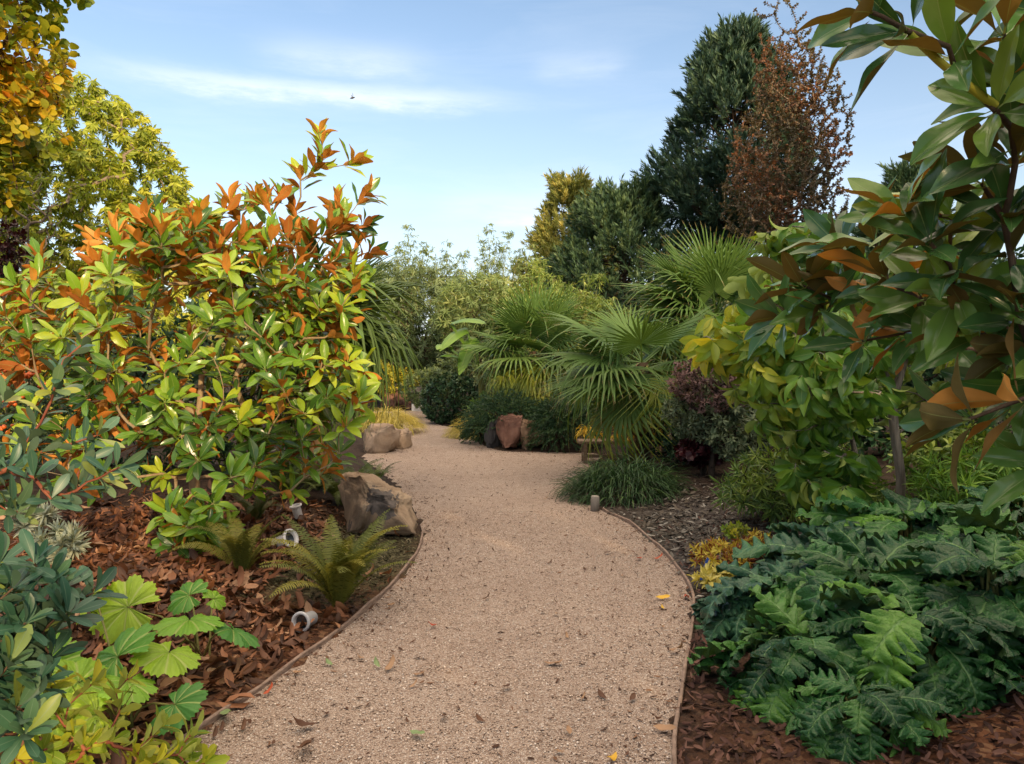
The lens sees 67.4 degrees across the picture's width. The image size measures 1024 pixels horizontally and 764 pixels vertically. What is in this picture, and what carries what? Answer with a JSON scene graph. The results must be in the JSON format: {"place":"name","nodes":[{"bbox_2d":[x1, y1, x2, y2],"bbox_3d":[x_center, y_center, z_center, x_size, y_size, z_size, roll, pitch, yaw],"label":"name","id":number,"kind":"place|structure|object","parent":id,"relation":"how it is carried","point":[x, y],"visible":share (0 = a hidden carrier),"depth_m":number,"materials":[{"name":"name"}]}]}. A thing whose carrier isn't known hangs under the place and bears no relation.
{"place":"outdoors","nodes":[
{"label":"outdoors","id":0,"kind":"place"},
{"bbox_2d":[168,411,691,763],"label":"path","id":1,"kind":"structure","parent":0,"point":[478,487],"depth_m":4.19,"materials":[{"name":"gravel"}]},
{"bbox_2d":[241,717,246,729],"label":"fallen leaf","id":2,"kind":"object","parent":1,"relation":"on","point":[243,726],"visible":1,"depth_m":3.25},
{"bbox_2d":[296,740,310,747],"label":"fallen leaf","id":3,"kind":"object","parent":1,"relation":"on","point":[304,743],"visible":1,"depth_m":3.04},
{"bbox_2d":[292,715,316,725],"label":"fallen leaf","id":4,"kind":"object","parent":1,"relation":"on","point":[299,722],"visible":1,"depth_m":3.22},
{"bbox_2d":[385,655,394,669],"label":"fallen leaf","id":5,"kind":"object","parent":1,"relation":"on","point":[390,663],"visible":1,"depth_m":3.87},
{"bbox_2d":[410,730,424,733],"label":"fallen leaf","id":6,"kind":"object","parent":1,"relation":"on","point":[416,732],"visible":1,"depth_m":3.17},
{"bbox_2d":[184,446,691,762],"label":"leaf crumbs","id":7,"kind":"object","parent":1,"relation":"on","point":[493,746],"visible":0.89,"depth_m":4.41,"materials":[{"name":"plant"}]},
{"bbox_2d":[577,439,660,463],"bbox_3d":[1.692,1.083,11.920,1.340,0.370,0.390,0,1,0],"label":"bench","id":8,"kind":"object","parent":1,"relation":"on","point":[583,451],"visible":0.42,"depth_m":11.74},
{"bbox_2d":[653,724,675,730],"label":"fallen leaf","id":9,"kind":"object","parent":1,"relation":"on","point":[661,727],"visible":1,"depth_m":3.21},
{"bbox_2d":[672,703,694,709],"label":"fallen leaf","id":10,"kind":"object","parent":1,"relation":"on","point":[687,707],"visible":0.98,"depth_m":3.37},
{"bbox_2d":[0,364,1023,763],"bbox_3d":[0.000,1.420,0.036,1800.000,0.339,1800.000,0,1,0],"label":"ground","id":11,"kind":"structure","parent":0,"point":[984,748],"depth_m":5.00,"materials":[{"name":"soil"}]},
{"bbox_2d":[0,218,30,413],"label":"maple shrub","id":12,"kind":"object","parent":11,"relation":"on","point":[8,245],"visible":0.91,"depth_m":10.96,"materials":[{"name":"red plant"}]},
{"bbox_2d":[0,170,64,407],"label":"bare shrub","id":13,"kind":"object","parent":11,"relation":"on","point":[28,225],"visible":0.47,"depth_m":12.58,"materials":[{"name":"brown plant"}]},
{"bbox_2d":[3,501,62,538],"bbox_3d":[-3.439,1.030,5.542,0.382,0.382,0.329,0,1,0],"label":"spurge","id":14,"kind":"object","parent":11,"relation":"on","point":[46,516],"visible":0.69,"depth_m":5.50,"materials":[{"name":"plant"}]},
{"bbox_2d":[0,344,91,441],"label":"firethorn","id":15,"kind":"object","parent":11,"relation":"on","point":[28,375],"visible":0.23,"depth_m":8.06,"materials":[{"name":"green plant"}]},
{"bbox_2d":[0,0,94,217],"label":"autumn tree","id":16,"kind":"object","parent":11,"relation":"on","point":[31,100],"visible":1,"depth_m":9.18,"materials":[{"name":"yellow plant"}]},
{"bbox_2d":[30,517,91,563],"bbox_3d":[-2.911,1.069,4.946,0.372,0.376,0.344,0,1,0],"label":"spurge","id":17,"kind":"object","parent":11,"relation":"on","point":[70,537],"visible":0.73,"depth_m":4.91,"materials":[{"name":"plant"}]},
{"bbox_2d":[0,528,127,763],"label":"dark leaved shrub","id":18,"kind":"object","parent":11,"relation":"on","point":[27,644],"visible":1,"depth_m":2.25,"materials":[{"name":"green plant"}]},
{"bbox_2d":[0,330,146,532],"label":"blue leaved shrub","id":19,"kind":"object","parent":11,"relation":"on","point":[19,460],"visible":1,"depth_m":3.06,"materials":[{"name":"green plant"}]},
{"bbox_2d":[0,66,210,432],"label":"evergreen tree","id":20,"kind":"object","parent":11,"relation":"on","point":[119,177],"visible":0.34,"depth_m":14.39,"materials":[{"name":"green plant"}]},
{"bbox_2d":[9,588,207,739],"bbox_3d":[-1.948,1.243,3.408,0.676,0.433,1.492,-1,2,-43],"label":"lobed leaf plant","id":21,"kind":"object","parent":11,"relation":"on","point":[187,699],"visible":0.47,"depth_m":3.14,"materials":[{"name":"plant"}]},
{"bbox_2d":[9,659,229,763],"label":"lime shrub","id":22,"kind":"object","parent":11,"relation":"on","point":[147,750],"visible":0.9,"depth_m":2.44,"materials":[{"name":"green plant"}]},
{"bbox_2d":[0,297,271,479],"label":"laurel shrub","id":23,"kind":"object","parent":11,"relation":"on","point":[143,376],"visible":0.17,"depth_m":8.75,"materials":[{"name":"green plant"}]},
{"bbox_2d":[89,574,259,677],"bbox_3d":[-1.628,1.236,3.779,0.658,0.421,1.080,-1,2,-39],"label":"lobed leaf plant","id":24,"kind":"object","parent":11,"relation":"on","point":[119,615],"visible":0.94,"depth_m":3.89,"materials":[{"name":"plant"}]},
{"bbox_2d":[0,118,388,564],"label":"magnolia","id":25,"kind":"object","parent":11,"relation":"on","point":[222,269],"visible":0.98,"depth_m":6.00,"materials":[{"name":"green plant"}]},
{"bbox_2d":[0,479,409,763],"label":"leaf litter","id":26,"kind":"object","parent":11,"relation":"on","point":[141,555],"visible":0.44,"depth_m":4.83,"materials":[{"name":"plant"}]},
{"bbox_2d":[169,513,302,570],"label":"fern","id":27,"kind":"object","parent":11,"relation":"on","point":[239,545],"visible":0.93,"depth_m":5.25,"materials":[{"name":"plant"}]},
{"bbox_2d":[223,492,282,520],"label":"fern","id":28,"kind":"object","parent":11,"relation":"on","point":[255,510],"visible":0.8,"depth_m":6.69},
{"bbox_2d":[188,396,327,472],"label":"understorey shrub","id":29,"kind":"object","parent":11,"relation":"on","point":[219,460],"visible":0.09,"depth_m":9.58,"materials":[{"name":"green plant"}]},
{"bbox_2d":[272,529,298,547],"bbox_3d":[-1.767,1.257,5.939,0.208,0.250,0.152,0,2,18],"label":"garden spotlight","id":30,"kind":"object","parent":11,"relation":"on","point":[292,536],"visible":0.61,"depth_m":5.93,"materials":[{"name":"white paint"}]},
{"bbox_2d":[157,531,422,762],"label":"path edging","id":31,"kind":"object","parent":11,"relation":"on","point":[215,717],"visible":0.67,"depth_m":4.07,"materials":[{"name":"metal"}]},
{"bbox_2d":[289,503,302,521],"bbox_3d":[-1.937,1.214,6.889,0.117,0.246,0.114,0,1,0],"label":"garden spotlight","id":32,"kind":"object","parent":11,"relation":"on","point":[296,510],"visible":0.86,"depth_m":6.86,"materials":[{"name":"white paint"}]},
{"bbox_2d":[291,611,317,632],"bbox_3d":[-1.188,1.408,4.436,0.120,0.200,0.146,0,2,16],"label":"garden spotlight","id":33,"kind":"object","parent":11,"relation":"on","point":[300,616],"visible":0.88,"depth_m":4.39,"materials":[{"name":"grey paint"}]},
{"bbox_2d":[264,447,348,498],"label":"fern","id":34,"kind":"object","parent":11,"relation":"on","point":[276,473],"visible":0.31,"depth_m":7.72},
{"bbox_2d":[192,507,421,612],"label":"mossy chips","id":35,"kind":"object","parent":11,"relation":"on","point":[374,563],"visible":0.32,"depth_m":5.77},
{"bbox_2d":[293,455,358,489],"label":"fern","id":36,"kind":"object","parent":11,"relation":"on","point":[330,474],"visible":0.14,"depth_m":8.81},
{"bbox_2d":[222,215,441,481],"bbox_3d":[-2.216,-0.282,9.229,2.832,3.225,2.564,0,1,0],"label":"fan palm","id":37,"kind":"object","parent":11,"relation":"on","point":[374,326],"visible":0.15,"depth_m":9.04,"materials":[{"name":"plant"}]},
{"bbox_2d":[260,509,416,607],"bbox_3d":[-1.094,1.119,4.787,1.012,0.599,1.080,0,1,0],"label":"fern","id":38,"kind":"object","parent":11,"relation":"on","point":[338,576],"visible":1,"depth_m":4.80,"materials":[{"name":"plant"}]},
{"bbox_2d":[299,458,390,505],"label":"fern","id":39,"kind":"object","parent":11,"relation":"on","point":[331,485],"visible":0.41,"depth_m":8.01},
{"bbox_2d":[339,534,383,550],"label":"fern","id":40,"kind":"object","parent":11,"relation":"on","point":[352,544],"visible":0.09,"depth_m":5.94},
{"bbox_2d":[357,459,394,477],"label":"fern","id":41,"kind":"object","parent":11,"relation":"on","point":[380,474],"visible":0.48,"depth_m":9.84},
{"bbox_2d":[338,472,417,535],"bbox_3d":[-1.251,1.183,7.177,0.645,0.700,1.187,0,2,-18],"label":"boulder","id":42,"kind":"object","parent":11,"relation":"on","point":[367,499],"visible":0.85,"depth_m":6.76,"materials":[{"name":"beige stone"}]},
{"bbox_2d":[363,423,400,453],"bbox_3d":[-2.259,1.013,13.334,0.639,0.614,0.558,0,1,-12],"label":"boulder","id":43,"kind":"object","parent":11,"relation":"on","point":[385,438],"visible":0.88,"depth_m":13.15,"materials":[{"name":"beige stone"}]},
{"bbox_2d":[380,388,395,407],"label":"rock","id":44,"kind":"object","parent":11,"relation":"on","point":[392,402],"visible":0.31,"depth_m":25.13,"materials":[{"name":"red stone"}]},
{"bbox_2d":[358,400,429,433],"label":"golden sedge","id":45,"kind":"object","parent":11,"relation":"on","point":[400,418],"visible":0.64,"depth_m":16.70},
{"bbox_2d":[373,359,422,396],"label":"golden shrub","id":46,"kind":"object","parent":11,"relation":"on","point":[390,376],"visible":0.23,"depth_m":25.27,"materials":[{"name":"yellow plant"}]},
{"bbox_2d":[393,388,411,408],"bbox_3d":[-3.629,0.583,25.386,0.871,0.797,0.721,0,1,0],"label":"rock","id":47,"kind":"object","parent":11,"relation":"on","point":[402,404],"visible":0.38,"depth_m":25.14,"materials":[{"name":"red stone"}]},
{"bbox_2d":[396,428,412,448],"bbox_3d":[-2.001,1.054,13.919,0.276,0.422,0.494,0,2,18],"label":"boulder","id":48,"kind":"object","parent":11,"relation":"on","point":[405,441],"visible":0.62,"depth_m":13.82,"materials":[{"name":"beige stone"}]},
{"bbox_2d":[389,357,420,382],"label":"plum shrub","id":49,"kind":"object","parent":11,"relation":"on","point":[403,368],"visible":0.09,"depth_m":26.42,"materials":[{"name":"purple plant"}]},
{"bbox_2d":[382,224,434,386],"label":"bamboo","id":50,"kind":"object","parent":11,"relation":"on","point":[405,252],"visible":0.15,"depth_m":28.84,"materials":[{"name":"green plant"}]},
{"bbox_2d":[360,258,498,386],"bbox_3d":[-3.073,-1.839,27.016,6.584,5.338,3.613,1,2,23],"label":"willow shrub","id":51,"kind":"object","parent":11,"relation":"on","point":[424,347],"visible":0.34,"depth_m":26.22,"materials":[{"name":"green plant"}]},
{"bbox_2d":[397,349,499,411],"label":"round shrub","id":52,"kind":"object","parent":11,"relation":"on","point":[448,364],"visible":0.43,"depth_m":20.07,"materials":[{"name":"green plant"}]},
{"bbox_2d":[427,239,469,364],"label":"bamboo","id":53,"kind":"object","parent":11,"relation":"on","point":[455,266],"visible":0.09,"depth_m":29.86,"materials":[{"name":"green plant"}]},
{"bbox_2d":[419,371,478,423],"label":"round shrub","id":54,"kind":"object","parent":11,"relation":"on","point":[430,412],"visible":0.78,"depth_m":19.14,"materials":[{"name":"green plant"}]},
{"bbox_2d":[442,409,484,439],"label":"golden sedge","id":55,"kind":"object","parent":11,"relation":"on","point":[453,431],"visible":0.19,"depth_m":15.78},
{"bbox_2d":[1,251,936,380],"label":"distant trees","id":56,"kind":"object","parent":11,"relation":"on","point":[246,327],"depth_m":49.84,"materials":[{"name":"green plant"}]},
{"bbox_2d":[427,268,524,375],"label":"willow shrub","id":57,"kind":"object","parent":11,"relation":"on","point":[472,288],"visible":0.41,"depth_m":22.78,"materials":[{"name":"green plant"}]},
{"bbox_2d":[459,409,496,445],"bbox_3d":[-0.535,0.865,14.725,0.998,0.750,0.980,0,1,0],"label":"trailing rosemary","id":58,"kind":"object","parent":11,"relation":"on","point":[467,433],"visible":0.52,"depth_m":14.55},
{"bbox_2d":[436,318,524,413],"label":"banana plant","id":59,"kind":"object","parent":11,"relation":"on","point":[449,340],"visible":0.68,"depth_m":16.18,"materials":[{"name":"green plant"}]},
{"bbox_2d":[484,420,501,448],"bbox_3d":[-0.346,0.965,14.087,0.334,0.546,0.507,0,1,0],"label":"rock","id":60,"kind":"object","parent":11,"relation":"on","point":[491,438],"visible":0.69,"depth_m":13.94,"materials":[{"name":"grey stone"}]},
{"bbox_2d":[454,387,549,433],"bbox_3d":[-0.121,0.527,14.239,1.900,0.900,1.452,0,1,0],"label":"trailing rosemary","id":61,"kind":"object","parent":11,"relation":"on","point":[493,406],"visible":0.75,"depth_m":14.01,"materials":[{"name":"plant"}]},
{"bbox_2d":[471,223,538,383],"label":"bamboo","id":62,"kind":"object","parent":11,"relation":"on","point":[491,263],"visible":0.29,"depth_m":28.82,"materials":[{"name":"green plant"}]},
{"bbox_2d":[496,413,522,447],"bbox_3d":[-0.057,0.883,13.690,0.426,0.640,0.544,0,2,-15],"label":"rock","id":63,"kind":"object","parent":11,"relation":"on","point":[508,426],"visible":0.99,"depth_m":13.52,"materials":[{"name":"red stone"}]},
{"bbox_2d":[455,272,599,418],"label":"fan palm","id":64,"kind":"object","parent":11,"relation":"on","point":[533,324],"visible":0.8,"depth_m":15.07,"materials":[{"name":"plant"}]},
{"bbox_2d":[520,419,543,449],"bbox_3d":[0.357,0.941,13.693,0.439,0.596,0.551,0,1,0],"label":"rock","id":65,"kind":"object","parent":11,"relation":"on","point":[524,430],"visible":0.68,"depth_m":13.48,"materials":[{"name":"orange stone"}]},
{"bbox_2d":[467,387,601,423],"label":"green shrub","id":66,"kind":"object","parent":11,"relation":"on","point":[483,392],"visible":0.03,"depth_m":15.45,"materials":[{"name":"green plant"}]},
{"bbox_2d":[502,254,602,366],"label":"bamboo","id":67,"kind":"object","parent":11,"relation":"on","point":[536,271],"visible":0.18,"depth_m":18.84,"materials":[{"name":"green plant"}]},
{"bbox_2d":[517,389,604,452],"bbox_3d":[0.898,0.700,13.725,1.684,1.173,1.539,0,1,0],"label":"trailing rosemary","id":68,"kind":"object","parent":11,"relation":"on","point":[540,413],"visible":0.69,"depth_m":13.36,"materials":[{"name":"plant"}]},
{"bbox_2d":[503,165,634,364],"bbox_3d":[3.208,-4.932,38.161,8.368,11.329,8.421,0,1,0],"label":"pine tree","id":69,"kind":"object","parent":11,"relation":"on","point":[551,228],"visible":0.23,"depth_m":36.86,"materials":[{"name":"plant"}]},
{"bbox_2d":[574,424,602,440],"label":"golden grass","id":70,"kind":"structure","parent":11,"relation":"on","point":[584,431],"depth_m":12.35,"materials":[{"name":"yellow plant"}]},
{"bbox_2d":[590,495,599,511],"bbox_3d":[0.866,1.291,8.018,0.095,0.211,0.091,0,1,0],"label":"post","id":71,"kind":"object","parent":11,"relation":"on","point":[595,501],"visible":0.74,"depth_m":7.98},
{"bbox_2d":[579,273,631,406],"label":"bamboo","id":72,"kind":"object","parent":11,"relation":"on","point":[602,278],"visible":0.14,"depth_m":19.86,"materials":[{"name":"green plant"}]},
{"bbox_2d":[503,173,727,390],"bbox_3d":[4.055,-3.539,31.133,10.063,9.728,10.293,-1,2,-19],"label":"pine tree","id":73,"kind":"object","parent":11,"relation":"on","point":[603,213],"visible":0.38,"depth_m":29.18,"materials":[{"name":"green plant"}]},
{"bbox_2d":[545,447,696,510],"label":"mondo grass","id":74,"kind":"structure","parent":11,"relation":"on","point":[635,472],"depth_m":8.55,"materials":[{"name":"plant"}]},
{"bbox_2d":[529,297,717,471],"bbox_3d":[1.684,0.216,10.508,2.994,2.928,2.676,0,1,0],"label":"fan palm","id":75,"kind":"object","parent":11,"relation":"on","point":[617,405],"visible":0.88,"depth_m":10.09,"materials":[{"name":"plant"}]},
{"bbox_2d":[611,424,668,446],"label":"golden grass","id":76,"kind":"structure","parent":11,"relation":"on","point":[627,437],"depth_m":11.74,"materials":[{"name":"yellow plant"}]},
{"bbox_2d":[624,425,671,453],"bbox_3d":[2.259,0.881,12.838,0.758,0.700,0.730,0,2,-16],"label":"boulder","id":77,"kind":"object","parent":11,"relation":"on","point":[662,449],"visible":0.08,"depth_m":12.64,"materials":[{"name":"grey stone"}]},
{"bbox_2d":[602,508,694,763],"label":"path edging","id":78,"kind":"object","parent":11,"relation":"on","point":[683,677],"visible":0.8,"depth_m":4.23,"materials":[{"name":"metal"}]},
{"bbox_2d":[642,409,746,467],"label":"dark shrub","id":79,"kind":"object","parent":11,"relation":"on","point":[668,445],"visible":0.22,"depth_m":10.11,"materials":[{"name":"green plant"}]},
{"bbox_2d":[614,221,778,439],"bbox_3d":[3.074,-0.750,11.952,3.262,3.675,2.783,0,1,0],"label":"fan palm","id":80,"kind":"object","parent":11,"relation":"on","point":[708,273],"visible":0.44,"depth_m":11.55,"materials":[{"name":"plant"}]},
{"bbox_2d":[583,472,810,597],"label":"slate chips","id":81,"kind":"object","parent":11,"relation":"on","point":[693,516],"visible":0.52,"depth_m":7.25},
{"bbox_2d":[673,436,728,474],"bbox_3d":[2.282,0.916,9.231,0.676,0.531,0.575,0,1,0],"label":"wine heuchera","id":82,"kind":"object","parent":11,"relation":"on","point":[693,453],"visible":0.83,"depth_m":9.13,"materials":[{"name":"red plant"}]},
{"bbox_2d":[607,308,794,443],"bbox_3d":[3.331,-0.130,12.928,3.559,2.522,1.805,1,2,26],"label":"green shrub","id":83,"kind":"object","parent":11,"relation":"on","point":[658,372],"visible":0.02,"depth_m":12.82,"materials":[{"name":"green plant"}]},
{"bbox_2d":[665,353,744,477],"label":"mauve shrub","id":84,"kind":"object","parent":11,"relation":"on","point":[687,394],"visible":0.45,"depth_m":8.88,"materials":[{"name":"plant"}]},
{"bbox_2d":[687,560,734,588],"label":"pale plant","id":85,"kind":"object","parent":11,"relation":"on","point":[709,576],"visible":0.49,"depth_m":5.16,"materials":[{"name":"yellow plant"}]},
{"bbox_2d":[660,375,780,473],"bbox_3d":[2.462,0.538,9.140,1.063,1.289,1.502,-1,2,-44],"label":"grey shrub","id":86,"kind":"object","parent":11,"relation":"on","point":[735,421],"visible":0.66,"depth_m":8.95,"materials":[{"name":"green plant"}]},
{"bbox_2d":[629,10,830,304],"bbox_3d":[8.333,-6.733,29.619,7.296,15.251,6.970,0,1,0],"label":"pine tree","id":87,"kind":"object","parent":11,"relation":"on","point":[720,70],"visible":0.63,"depth_m":28.62,"materials":[{"name":"green plant"}]},
{"bbox_2d":[688,528,772,568],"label":"rust plant","id":88,"kind":"object","parent":11,"relation":"on","point":[712,548],"visible":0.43,"depth_m":5.56,"materials":[{"name":"yellow plant"}]},
{"bbox_2d":[720,520,749,542],"bbox_3d":[1.815,1.252,6.223,0.235,0.275,0.195,0,1,0],"label":"sedum","id":89,"kind":"object","parent":11,"relation":"on","point":[738,526],"visible":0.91,"depth_m":6.19,"materials":[{"name":"green plant"}]},
{"bbox_2d":[691,558,827,643],"bbox_3d":[1.483,1.350,4.364,1.017,0.623,0.875,1,2,42],"label":"acanthus","id":90,"kind":"object","parent":11,"relation":"on","point":[721,612],"visible":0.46,"depth_m":4.29,"materials":[{"name":"green plant"}]},
{"bbox_2d":[687,584,871,732],"bbox_3d":[1.359,1.328,3.516,0.911,0.674,0.917,-1,2,-22],"label":"acanthus","id":91,"kind":"object","parent":11,"relation":"on","point":[776,671],"visible":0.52,"depth_m":3.41,"materials":[{"name":"green plant"}]},
{"bbox_2d":[719,0,856,253],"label":"bronze tree","id":92,"kind":"object","parent":11,"relation":"on","point":[785,114],"visible":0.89,"depth_m":23.48,"materials":[{"name":"brown plant"}]},
{"bbox_2d":[709,435,893,524],"bbox_3d":[2.589,0.843,6.871,1.607,0.882,1.274,0,1,0],"label":"heavenly bamboo","id":93,"kind":"object","parent":11,"relation":"on","point":[771,501],"visible":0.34,"depth_m":6.75,"materials":[{"name":"green plant"}]},
{"bbox_2d":[732,518,884,618],"bbox_3d":[1.939,1.258,4.807,1.197,0.811,1.153,0,1,0],"label":"acanthus","id":94,"kind":"object","parent":11,"relation":"on","point":[775,547],"visible":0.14,"depth_m":4.85,"materials":[{"name":"green plant"}]},
{"bbox_2d":[679,213,1011,524],"bbox_3d":[2.852,-0.074,6.308,3.024,2.570,1.643,-1,2,-29],"label":"drooping tree","id":95,"kind":"object","parent":11,"relation":"on","point":[825,416],"visible":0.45,"depth_m":5.76,"materials":[{"name":"green plant"}]},
{"bbox_2d":[760,515,951,660],"bbox_3d":[1.882,1.207,3.989,1.226,0.953,1.126,-1,2,-43],"label":"acanthus","id":96,"kind":"object","parent":11,"relation":"on","point":[893,572],"visible":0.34,"depth_m":4.01,"materials":[{"name":"green plant"}]},
{"bbox_2d":[785,646,953,763],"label":"acanthus","id":97,"kind":"object","parent":11,"relation":"on","point":[907,714],"visible":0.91,"depth_m":2.92,"materials":[{"name":"green plant"}]},
{"bbox_2d":[734,0,1023,512],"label":"magnolia","id":98,"kind":"object","parent":11,"relation":"on","point":[969,309],"visible":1,"depth_m":2.00,"materials":[{"name":"green plant"}]},
{"bbox_2d":[743,247,1023,463],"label":"green shrub","id":99,"kind":"object","parent":11,"relation":"on","point":[930,379],"visible":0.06,"depth_m":10.27,"materials":[{"name":"green plant"}]},
{"bbox_2d":[795,489,1005,585],"bbox_3d":[2.551,1.191,4.921,1.285,0.892,1.365,0,1,0],"label":"acanthus","id":100,"kind":"object","parent":11,"relation":"on","point":[907,518],"visible":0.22,"depth_m":5.01,"materials":[{"name":"green plant"}]},
{"bbox_2d":[821,152,1009,413],"bbox_3d":[9.240,-1.985,17.929,5.281,6.874,5.354,-1,2,-33],"label":"fir tree","id":101,"kind":"object","parent":11,"relation":"on","point":[905,171],"visible":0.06,"depth_m":17.52,"materials":[{"name":"green plant"}]},
{"bbox_2d":[808,579,1023,731],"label":"acanthus","id":102,"kind":"object","parent":11,"relation":"on","point":[895,646],"visible":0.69,"depth_m":3.19,"materials":[{"name":"green plant"}]},
{"bbox_2d":[870,405,1013,497],"bbox_3d":[4.752,0.465,7.597,2.227,1.530,1.489,0,1,0],"label":"green shrub","id":103,"kind":"object","parent":11,"relation":"on","point":[942,447],"visible":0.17,"depth_m":7.51,"materials":[{"name":"green plant"}]},
{"bbox_2d":[904,424,1023,503],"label":"feathery shrub","id":104,"kind":"object","parent":11,"relation":"on","point":[937,490],"visible":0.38,"depth_m":5.89,"materials":[{"name":"plant"}]},
{"bbox_2d":[905,530,1023,689],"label":"acanthus","id":105,"kind":"object","parent":11,"relation":"on","point":[946,563],"visible":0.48,"depth_m":3.57,"materials":[{"name":"green plant"}]},
{"bbox_2d":[909,501,1023,641],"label":"acanthus","id":106,"kind":"object","parent":11,"relation":"on","point":[969,519],"visible":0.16,"depth_m":4.02,"materials":[{"name":"green plant"}]},
{"bbox_2d":[949,486,1023,527],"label":"acanthus","id":107,"kind":"object","parent":11,"relation":"on","point":[980,492],"visible":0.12,"depth_m":4.90,"materials":[{"name":"green plant"}]},
{"bbox_2d":[0,0,1023,353],"label":"sky","id":108,"kind":"structure","parent":0,"point":[461,108],"materials":[{"name":"blue"}]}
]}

